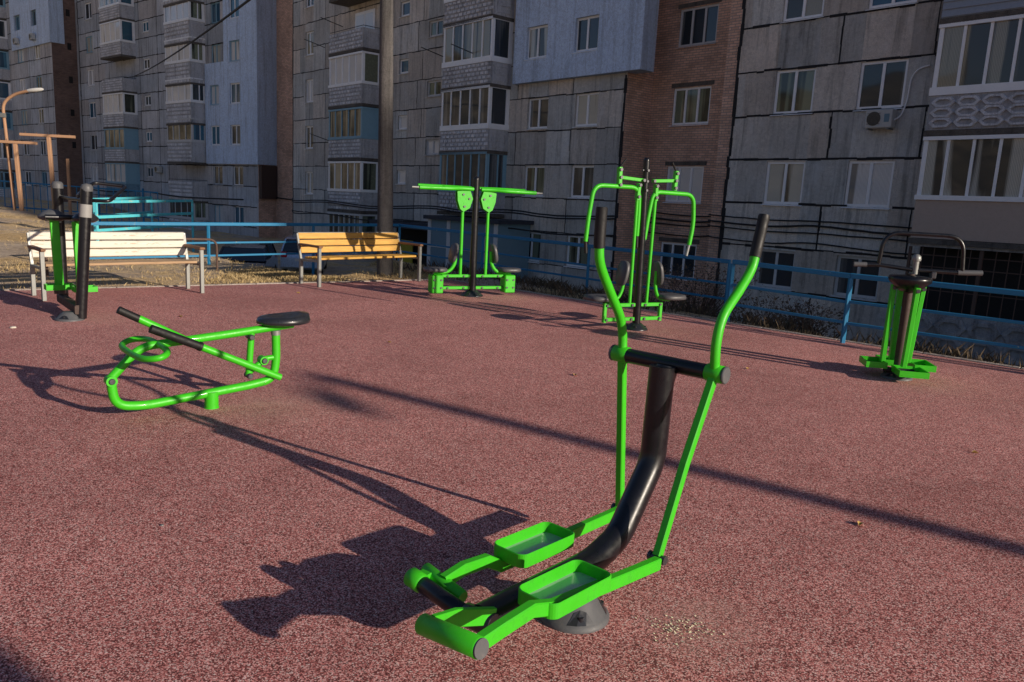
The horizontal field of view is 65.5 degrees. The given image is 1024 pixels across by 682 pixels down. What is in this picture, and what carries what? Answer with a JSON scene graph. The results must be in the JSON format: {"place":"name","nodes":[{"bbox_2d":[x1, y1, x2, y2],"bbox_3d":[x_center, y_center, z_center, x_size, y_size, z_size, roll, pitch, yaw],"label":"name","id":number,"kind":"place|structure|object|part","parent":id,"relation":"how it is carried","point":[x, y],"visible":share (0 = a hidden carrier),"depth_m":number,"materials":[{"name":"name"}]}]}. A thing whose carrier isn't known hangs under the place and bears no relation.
{"place":"outdoors","nodes":[
{"label":"outdoors","id":0,"kind":"place"},
{"bbox_2d":[0,206,177,286],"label":"rough grass","id":1,"kind":"structure","parent":0,"point":[38,221],"depth_m":18.70,"materials":[{"name":"beige plant"}]},
{"bbox_2d":[135,0,250,75],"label":"overhead wire","id":2,"kind":"object","parent":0,"point":[224,18],"visible":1,"depth_m":23.20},
{"bbox_2d":[0,197,831,337],"bbox_3d":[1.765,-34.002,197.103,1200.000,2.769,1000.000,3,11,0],"label":"ground","id":3,"kind":"structure","parent":0,"point":[18,250],"depth_m":15.59,"materials":[{"name":"beige plant"}]},
{"bbox_2d":[0,139,37,210],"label":"clothes post","id":4,"kind":"object","parent":3,"relation":"on","point":[18,175],"visible":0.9,"depth_m":29.35,"materials":[{"name":"brown metal"}]},
{"bbox_2d":[0,88,43,210],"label":"street lamp","id":5,"kind":"object","parent":3,"relation":"on","point":[3,113],"visible":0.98,"depth_m":29.32,"materials":[{"name":"brown metal"}]},
{"bbox_2d":[0,0,82,202],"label":"apartment building","id":6,"kind":"structure","parent":3,"relation":"on","point":[38,46],"depth_m":70.46,"materials":[{"name":"white concrete"}]},
{"bbox_2d":[16,16,19,29],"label":"window","id":7,"kind":"structure","parent":6,"relation":"in","point":[17,17],"depth_m":72.21,"materials":[{"name":"blue glass"}]},
{"bbox_2d":[17,50,23,63],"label":"window","id":8,"kind":"structure","parent":6,"relation":"in","point":[20,53],"depth_m":72.54,"materials":[{"name":"white glass"}]},
{"bbox_2d":[20,79,25,94],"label":"window","id":9,"kind":"structure","parent":6,"relation":"in","point":[22,81],"depth_m":73.07,"materials":[{"name":"white plastic"}]},
{"bbox_2d":[22,110,27,124],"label":"window","id":10,"kind":"structure","parent":6,"relation":"in","point":[24,112],"depth_m":73.56,"materials":[{"name":"grey glass"}]},
{"bbox_2d":[23,144,29,155],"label":"window","id":11,"kind":"structure","parent":6,"relation":"in","point":[26,146],"depth_m":74.10,"materials":[{"name":"grey glass"}]},
{"bbox_2d":[25,171,30,185],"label":"window","id":12,"kind":"structure","parent":6,"relation":"in","point":[28,173],"depth_m":74.53,"materials":[{"name":"white plastic"}]},
{"bbox_2d":[33,10,36,24],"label":"window","id":13,"kind":"structure","parent":6,"relation":"in","point":[34,12],"depth_m":69.50,"materials":[{"name":"glass"}]},
{"bbox_2d":[35,46,39,59],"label":"window","id":14,"kind":"structure","parent":6,"relation":"in","point":[37,48],"depth_m":69.90,"materials":[{"name":"beige glass"}]},
{"bbox_2d":[37,76,41,91],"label":"window","id":15,"kind":"structure","parent":6,"relation":"in","point":[39,81],"depth_m":70.26,"materials":[{"name":"grey glass"}]},
{"bbox_2d":[38,108,43,123],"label":"window","id":16,"kind":"structure","parent":6,"relation":"in","point":[41,117],"depth_m":70.83,"materials":[{"name":"white plastic"}]},
{"bbox_2d":[40,140,45,155],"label":"window","id":17,"kind":"structure","parent":6,"relation":"in","point":[42,143],"depth_m":71.35,"materials":[{"name":"white plastic"}]},
{"bbox_2d":[42,172,46,186],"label":"window","id":18,"kind":"structure","parent":6,"relation":"in","point":[44,174],"depth_m":71.87,"materials":[{"name":"blue glass"}]},
{"bbox_2d":[19,131,75,207],"bbox_3d":[-17.137,-6.092,29.524,1.901,3.192,0.130,1,11,-8],"label":"clothes post","id":19,"kind":"object","parent":3,"relation":"on","point":[50,156],"visible":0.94,"depth_m":29.30,"materials":[{"name":"brown metal"}]},
{"bbox_2d":[66,159,71,220],"bbox_3d":[-16.481,-5.615,29.632,0.090,2.280,0.090,3,11,0],"label":"clothes post","id":20,"kind":"object","parent":3,"relation":"on","point":[68,186],"visible":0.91,"depth_m":29.57,"materials":[{"name":"orange paint"}]},
{"bbox_2d":[0,180,158,229],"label":"metal fence","id":21,"kind":"object","parent":3,"relation":"on","point":[98,188],"visible":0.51,"depth_m":36.66,"materials":[{"name":"metal"}]},
{"bbox_2d":[93,196,153,240],"bbox_3d":[-10.049,-2.892,20.745,0.053,1.694,3.611,2,11,-4],"label":"handrail","id":22,"kind":"object","parent":3,"relation":"on","point":[130,198],"visible":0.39,"depth_m":20.93,"materials":[{"name":"metal"}]},
{"bbox_2d":[45,238,217,276],"bbox_3d":[-6.118,-1.365,13.025,0.039,0.736,2.747,13,14,42],"label":"pipe hoop","id":23,"kind":"object","parent":3,"relation":"on","point":[204,239],"visible":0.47,"depth_m":13.78,"materials":[{"name":"metal"}]},
{"bbox_2d":[95,199,194,251],"bbox_3d":[-8.872,-2.401,19.529,0.055,2.098,3.990,4,11,8],"label":"handrail","id":24,"kind":"object","parent":3,"relation":"on","point":[191,213],"visible":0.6,"depth_m":19.13,"materials":[{"name":"metal"}]},
{"bbox_2d":[74,0,277,237],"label":"apartment building","id":25,"kind":"structure","parent":3,"relation":"on","point":[195,121],"depth_m":56.10,"materials":[{"name":"grey concrete"}]},
{"bbox_2d":[85,2,91,19],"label":"window","id":26,"kind":"structure","parent":25,"relation":"in","point":[88,5],"depth_m":66.85,"materials":[{"name":"white plastic"}]},
{"bbox_2d":[86,36,92,53],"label":"window","id":27,"kind":"structure","parent":25,"relation":"in","point":[89,39],"depth_m":67.33,"materials":[{"name":"grey glass"}]},
{"bbox_2d":[88,69,94,85],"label":"window","id":28,"kind":"structure","parent":25,"relation":"in","point":[90,72],"depth_m":67.85,"materials":[{"name":"white plastic"}]},
{"bbox_2d":[89,102,95,118],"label":"window","id":29,"kind":"structure","parent":25,"relation":"in","point":[92,105],"depth_m":68.31,"materials":[{"name":"white plastic"}]},
{"bbox_2d":[90,135,97,150],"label":"window","id":30,"kind":"structure","parent":25,"relation":"in","point":[93,137],"depth_m":68.84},
{"bbox_2d":[92,166,98,181],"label":"window","id":31,"kind":"structure","parent":25,"relation":"in","point":[94,168],"depth_m":69.34,"materials":[{"name":"grey glass"}]},
{"bbox_2d":[143,21,148,32],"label":"window","id":32,"kind":"structure","parent":25,"relation":"in","point":[145,24],"depth_m":60.43,"materials":[{"name":"white plastic"}]},
{"bbox_2d":[144,59,149,69],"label":"window","id":33,"kind":"structure","parent":25,"relation":"in","point":[146,61],"depth_m":60.94,"materials":[{"name":"white plastic"}]},
{"bbox_2d":[145,95,150,105],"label":"window","id":34,"kind":"structure","parent":25,"relation":"in","point":[147,98],"depth_m":61.40,"materials":[{"name":"white plastic"}]},
{"bbox_2d":[146,132,151,141],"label":"window","id":35,"kind":"structure","parent":25,"relation":"in","point":[148,134],"depth_m":61.90,"materials":[{"name":"white plastic"}]},
{"bbox_2d":[147,167,152,177],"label":"window","id":36,"kind":"structure","parent":25,"relation":"in","point":[150,169],"depth_m":62.37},
{"bbox_2d":[210,85,218,105],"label":"window","id":37,"kind":"structure","parent":25,"relation":"in","point":[215,88],"depth_m":54.55,"materials":[{"name":"white glass"}]},
{"bbox_2d":[210,126,219,145],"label":"window","id":38,"kind":"structure","parent":25,"relation":"in","point":[215,129],"depth_m":55.05,"materials":[{"name":"white plastic"}]},
{"bbox_2d":[211,2,219,23],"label":"window","id":39,"kind":"structure","parent":25,"relation":"in","point":[215,7],"depth_m":53.67,"materials":[{"name":"blue glass"}]},
{"bbox_2d":[212,44,220,62],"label":"window","id":40,"kind":"structure","parent":25,"relation":"in","point":[216,49],"depth_m":54.13,"materials":[{"name":"grey glass"}]},
{"bbox_2d":[214,166,222,184],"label":"window","id":41,"kind":"structure","parent":25,"relation":"in","point":[218,172],"depth_m":55.65,"materials":[{"name":"white glass"}]},
{"bbox_2d":[215,205,222,221],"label":"window","id":42,"kind":"structure","parent":25,"relation":"in","point":[218,208],"depth_m":56.15,"materials":[{"name":"white glass"}]},
{"bbox_2d":[228,0,238,19],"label":"window","id":43,"kind":"structure","parent":25,"relation":"in","point":[234,4],"depth_m":51.84,"materials":[{"name":"glass"}]},
{"bbox_2d":[230,40,238,61],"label":"window","id":44,"kind":"structure","parent":25,"relation":"in","point":[234,45],"depth_m":52.35,"materials":[{"name":"white glass"}]},
{"bbox_2d":[230,125,239,145],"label":"window","id":45,"kind":"structure","parent":25,"relation":"in","point":[235,129],"depth_m":53.33,"materials":[{"name":"white plastic"}]},
{"bbox_2d":[231,83,239,103],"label":"window","id":46,"kind":"structure","parent":25,"relation":"in","point":[235,87],"depth_m":52.82,"materials":[{"name":"white plastic"}]},
{"bbox_2d":[234,166,242,186],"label":"window","id":47,"kind":"structure","parent":25,"relation":"in","point":[238,171],"depth_m":53.92,"materials":[{"name":"white plastic"}]},
{"bbox_2d":[235,206,243,226],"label":"window","id":48,"kind":"structure","parent":25,"relation":"in","point":[239,211],"depth_m":54.36,"materials":[{"name":"white plastic"}]},
{"bbox_2d":[0,257,432,288],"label":"dry grass","id":49,"kind":"structure","parent":3,"relation":"on","point":[272,275],"depth_m":13.59,"materials":[{"name":"beige plant"}]},
{"bbox_2d":[218,241,277,269],"bbox_3d":[-9.769,-2.820,29.292,1.728,1.462,4.352,1,11,-10],"label":"parked car","id":50,"kind":"object","parent":3,"relation":"on","point":[270,261],"visible":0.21,"depth_m":28.56,"materials":[{"name":"paint"}]},
{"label":"windows","id":51,"kind":"part","parent":50,"relation":"part of","materials":[{"name":"glass"}]},
{"bbox_2d":[280,235,327,274],"bbox_3d":[-8.963,-3.798,34.567,1.668,1.512,4.052,1,11,-10],"label":"parked car","id":52,"kind":"object","parent":3,"relation":"on","point":[287,262],"visible":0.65,"depth_m":32.71,"materials":[{"name":"silver metal"}]},
{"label":"windows","id":53,"kind":"part","parent":52,"relation":"part of","materials":[{"name":"black glass"}]},
{"bbox_2d":[377,0,392,275],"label":"utility pole","id":54,"kind":"object","parent":3,"relation":"on","point":[385,183],"visible":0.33,"depth_m":14.34,"materials":[{"name":"concrete"}]},
{"bbox_2d":[90,222,730,303],"bbox_3d":[-1.707,-1.291,15.591,10.750,1.676,5.466,4,11,5],"label":"metal fence","id":55,"kind":"object","parent":3,"relation":"on","point":[482,251],"visible":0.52,"depth_m":14.94,"materials":[{"name":"metal"}]},
{"bbox_2d":[276,0,659,296],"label":"apartment building","id":56,"kind":"structure","parent":3,"relation":"on","point":[551,100],"depth_m":33.68,"materials":[{"name":"concrete"}]},
{"bbox_2d":[305,172,312,194],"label":"window","id":57,"kind":"structure","parent":56,"relation":"in","point":[309,175],"depth_m":47.23,"materials":[{"name":"white glass"}]},
{"bbox_2d":[304,31,313,56],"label":"window","id":58,"kind":"structure","parent":56,"relation":"in","point":[310,34],"depth_m":45.76,"materials":[{"name":"white plastic"}]},
{"bbox_2d":[304,0,313,8],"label":"window","id":59,"kind":"structure","parent":56,"relation":"in","point":[310,3],"depth_m":45.31,"materials":[{"name":"white plastic"}]},
{"bbox_2d":[306,126,312,148],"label":"window","id":60,"kind":"structure","parent":56,"relation":"in","point":[309,129],"depth_m":46.79,"materials":[{"name":"white plastic"}]},
{"bbox_2d":[307,79,312,102],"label":"window","id":61,"kind":"structure","parent":56,"relation":"in","point":[309,82],"depth_m":46.23,"materials":[{"name":"white plastic"}]},
{"bbox_2d":[355,8,374,28],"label":"balcony door","id":62,"kind":"structure","parent":56,"relation":"in","point":[367,17],"depth_m":41.00,"materials":[{"name":"white plastic"}]},
{"bbox_2d":[395,170,405,184],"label":"window","id":63,"kind":"structure","parent":56,"relation":"in","point":[401,173],"depth_m":40.06,"materials":[{"name":"white glass"}]},
{"bbox_2d":[399,115,406,129],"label":"window","id":64,"kind":"structure","parent":56,"relation":"in","point":[402,119],"depth_m":39.56,"materials":[{"name":"white glass"}]},
{"bbox_2d":[398,59,408,74],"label":"window","id":65,"kind":"structure","parent":56,"relation":"in","point":[404,63],"depth_m":39.09,"materials":[{"name":"white plastic"}]},
{"bbox_2d":[399,1,409,17],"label":"window","id":66,"kind":"structure","parent":56,"relation":"in","point":[405,5],"depth_m":38.58,"materials":[{"name":"white plastic"}]},
{"bbox_2d":[423,139,438,155],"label":"window","id":67,"kind":"structure","parent":56,"relation":"in","point":[432,145],"depth_m":37.93,"materials":[{"name":"white glass"}]},
{"bbox_2d":[425,80,440,97],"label":"window","id":68,"kind":"structure","parent":56,"relation":"in","point":[434,87],"depth_m":37.42,"materials":[{"name":"grey glass"}]},
{"bbox_2d":[429,19,442,37],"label":"window","id":69,"kind":"structure","parent":56,"relation":"in","point":[436,27],"depth_m":36.91,"materials":[{"name":"glass"}]},
{"bbox_2d":[521,166,544,196],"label":"window","id":70,"kind":"structure","parent":56,"relation":"in","point":[534,181],"depth_m":32.90,"materials":[{"name":"white plastic"}]},
{"bbox_2d":[528,232,540,263],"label":"window","id":71,"kind":"structure","parent":56,"relation":"in","point":[534,247],"depth_m":33.27,"materials":[{"name":"grey glass"}]},
{"bbox_2d":[524,25,547,60],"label":"window","id":72,"kind":"structure","parent":56,"relation":"in","point":[537,47],"depth_m":31.74,"materials":[{"name":"white plastic"}]},
{"bbox_2d":[528,97,548,129],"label":"window","id":73,"kind":"structure","parent":56,"relation":"in","point":[538,107],"depth_m":32.43,"materials":[{"name":"white plastic"}]},
{"bbox_2d":[563,236,588,268],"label":"window","id":74,"kind":"structure","parent":56,"relation":"in","point":[575,254],"depth_m":31.47,"materials":[{"name":"black glass"}]},
{"bbox_2d":[571,165,593,198],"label":"window","id":75,"kind":"structure","parent":56,"relation":"in","point":[582,176],"depth_m":30.94,"materials":[{"name":"white glass"}]},
{"bbox_2d":[572,92,598,127],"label":"window","id":76,"kind":"structure","parent":56,"relation":"in","point":[587,103],"depth_m":30.44,"materials":[{"name":"white glass"}]},
{"bbox_2d":[572,15,599,53],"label":"window","id":77,"kind":"structure","parent":56,"relation":"in","point":[588,27],"depth_m":29.75,"materials":[{"name":"white plastic"}]},
{"bbox_2d":[0,279,1023,369],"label":"kerb","id":78,"kind":"structure","parent":3,"relation":"on","point":[972,360],"depth_m":11.44,"materials":[{"name":"concrete"}]},
{"bbox_2d":[0,280,1023,681],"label":"playground surface","id":79,"kind":"object","parent":3,"relation":"on","point":[344,474],"visible":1,"depth_m":4.41,"materials":[{"name":"red rubber"}]},
{"bbox_2d":[37,181,126,321],"bbox_3d":[-4.954,-1.044,8.998,0.957,1.516,0.915,4,11,3],"label":"air walker","id":80,"kind":"object","parent":79,"relation":"on","point":[83,218],"visible":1,"depth_m":8.96,"materials":[{"name":"black paint"}]},
{"bbox_2d":[26,231,204,300],"bbox_3d":[-5.314,-1.045,10.782,2.060,0.820,0.708,-7,14,-42],"label":"park bench","id":81,"kind":"object","parent":79,"relation":"on","point":[169,239],"visible":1,"depth_m":10.95,"materials":[{"name":"wood"}]},
{"bbox_2d":[103,306,309,409],"bbox_3d":[-2.106,0.112,5.677,1.444,0.765,0.712,-6,14,-39],"label":"rowing machine","id":82,"kind":"object","parent":79,"relation":"on","point":[275,324],"visible":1,"depth_m":5.65,"materials":[{"name":"green paint"}]},
{"bbox_2d":[296,232,422,286],"bbox_3d":[-2.547,-1.405,13.456,0.708,0.820,2.125,13,14,42],"label":"park bench","id":83,"kind":"object","parent":79,"relation":"on","point":[318,247],"visible":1,"depth_m":13.46,"materials":[{"name":"wood"}]},
{"bbox_2d":[412,177,542,296],"bbox_3d":[-0.584,-1.613,12.349,2.150,1.838,0.320,-2,12,-26],"label":"pull down machine","id":84,"kind":"object","parent":79,"relation":"on","point":[486,199],"visible":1,"depth_m":12.30,"materials":[{"name":"metal"}]},
{"bbox_2d":[404,207,769,659],"bbox_3d":[0.279,0.294,3.083,0.624,1.610,1.762,12,14,40],"label":"cross trainer","id":85,"kind":"object","parent":79,"relation":"on","point":[563,595],"visible":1,"depth_m":3.20,"materials":[{"name":"green metal"}]},
{"bbox_2d":[583,157,695,330],"bbox_3d":[1.600,-1.200,9.948,1.676,2.138,0.360,-3,12,-27],"label":"chest press machine","id":86,"kind":"object","parent":79,"relation":"on","point":[642,215],"visible":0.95,"depth_m":9.93,"materials":[{"name":"metal"}]},
{"bbox_2d":[635,612,724,644],"bbox_3d":[0.623,1.122,3.121,0.360,0.004,0.233,-1,11,-21],"label":"pale grit","id":87,"kind":"object","parent":79,"relation":"on","point":[666,625],"visible":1,"depth_m":3.12,"materials":[{"name":"grey gravel"}]},
{"bbox_2d":[853,231,982,380],"bbox_3d":[3.957,-0.342,7.880,0.783,1.460,0.947,-6,14,-40],"label":"pendulum stepper","id":88,"kind":"object","parent":79,"relation":"on","point":[901,362],"visible":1,"depth_m":7.86,"materials":[{"name":"green metal"}]},
{"bbox_2d":[643,261,762,319],"bbox_3d":[3.143,-0.819,13.338,1.985,1.139,2.041,3,11,0],"label":"dry shrub","id":89,"kind":"object","parent":3,"relation":"on","point":[694,300],"visible":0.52,"depth_m":13.22,"materials":[{"name":"plant"}]},
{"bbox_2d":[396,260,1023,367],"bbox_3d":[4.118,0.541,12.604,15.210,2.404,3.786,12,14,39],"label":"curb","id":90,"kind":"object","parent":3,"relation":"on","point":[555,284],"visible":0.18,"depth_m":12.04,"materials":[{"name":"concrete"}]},
{"bbox_2d":[460,277,1021,366],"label":"edge weeds","id":91,"kind":"object","parent":3,"relation":"on","point":[804,332],"visible":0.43,"depth_m":10.91,"materials":[{"name":"green plant"}]},
{"bbox_2d":[736,292,825,330],"bbox_3d":[4.314,-0.307,13.071,1.584,1.011,1.701,3,11,0],"label":"dry shrub","id":92,"kind":"object","parent":3,"relation":"on","point":[773,307],"visible":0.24,"depth_m":13.12,"materials":[{"name":"plant"}]},
{"bbox_2d":[767,292,849,337],"bbox_3d":[4.233,-0.351,11.355,1.083,0.629,1.152,3,11,0],"label":"dry shrub","id":93,"kind":"object","parent":3,"relation":"on","point":[800,322],"visible":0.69,"depth_m":11.32,"materials":[{"name":"plant"}]},
{"bbox_2d":[642,0,1023,366],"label":"apartment building","id":94,"kind":"structure","parent":3,"relation":"on","point":[837,135],"depth_m":23.03,"materials":[{"name":"concrete"}]},
{"bbox_2d":[660,242,696,280],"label":"window","id":95,"kind":"structure","parent":94,"relation":"in","point":[667,247],"depth_m":29.71,"materials":[{"name":"black glass"}]},
{"bbox_2d":[662,166,703,203],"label":"window","id":96,"kind":"structure","parent":94,"relation":"in","point":[690,178],"depth_m":29.10,"materials":[{"name":"white glass"}]},
{"bbox_2d":[669,86,711,126],"bbox_3d":[6.436,-8.430,28.629,0.180,1.375,1.710,-7,14,-41],"label":"window","id":97,"kind":"structure","parent":94,"relation":"in","point":[691,105],"depth_m":28.68,"materials":[{"name":"white glass"}]},
{"bbox_2d":[675,3,718,48],"bbox_3d":[6.575,-11.109,28.124,0.180,1.375,1.710,-7,14,-41],"label":"window","id":98,"kind":"structure","parent":94,"relation":"in","point":[698,25],"depth_m":28.17,"materials":[{"name":"glass"}]},
{"bbox_2d":[753,249,794,291],"bbox_3d":[8.279,-2.250,25.101,0.220,1.250,1.380,-7,14,-41],"label":"window","id":99,"kind":"structure","parent":94,"relation":"in","point":[775,278],"depth_m":25.14,"materials":[{"name":"black glass"}]},
{"bbox_2d":[760,161,805,205],"bbox_3d":[8.396,-4.859,24.592,0.170,1.370,1.380,-7,14,-41],"label":"window","id":100,"kind":"structure","parent":94,"relation":"in","point":[784,179],"depth_m":24.63,"materials":[{"name":"white glass"}]},
{"bbox_2d":[770,67,816,115],"bbox_3d":[8.535,-7.528,24.089,0.170,1.370,1.380,-7,14,-41],"label":"window","id":101,"kind":"structure","parent":94,"relation":"in","point":[794,92],"depth_m":24.12,"materials":[{"name":"white glass"}]},
{"bbox_2d":[781,0,824,22],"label":"window","id":102,"kind":"structure","parent":94,"relation":"in","point":[795,10],"depth_m":23.72,"materials":[{"name":"white plastic"}]},
{"bbox_2d":[830,255,880,301],"bbox_3d":[10.032,-1.835,23.171,0.220,1.250,1.400,-7,14,-41],"label":"window","id":103,"kind":"structure","parent":94,"relation":"in","point":[867,289],"depth_m":23.23,"materials":[{"name":"black glass"}]},
{"bbox_2d":[840,160,894,209],"bbox_3d":[10.149,-4.444,22.662,0.170,1.370,1.400,-7,14,-41],"label":"window","id":104,"kind":"structure","parent":94,"relation":"in","point":[869,183],"depth_m":22.69,"materials":[{"name":"white glass"}]},
{"bbox_2d":[854,58,908,110],"bbox_3d":[10.288,-7.113,22.159,0.170,1.370,1.400,-7,14,-41],"label":"window","id":105,"kind":"structure","parent":94,"relation":"in","point":[882,84],"depth_m":22.18,"materials":[{"name":"white plastic"}]},
{"bbox_2d":[865,0,917,10],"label":"window","id":106,"kind":"structure","parent":94,"relation":"in","point":[876,4],"depth_m":21.91,"materials":[{"name":"white plastic"}]},
{"bbox_2d":[727,260,1023,349],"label":"metal fence","id":107,"kind":"object","parent":3,"relation":"on","point":[847,301],"visible":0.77,"depth_m":9.77,"materials":[{"name":"blue metal"}]}
]}

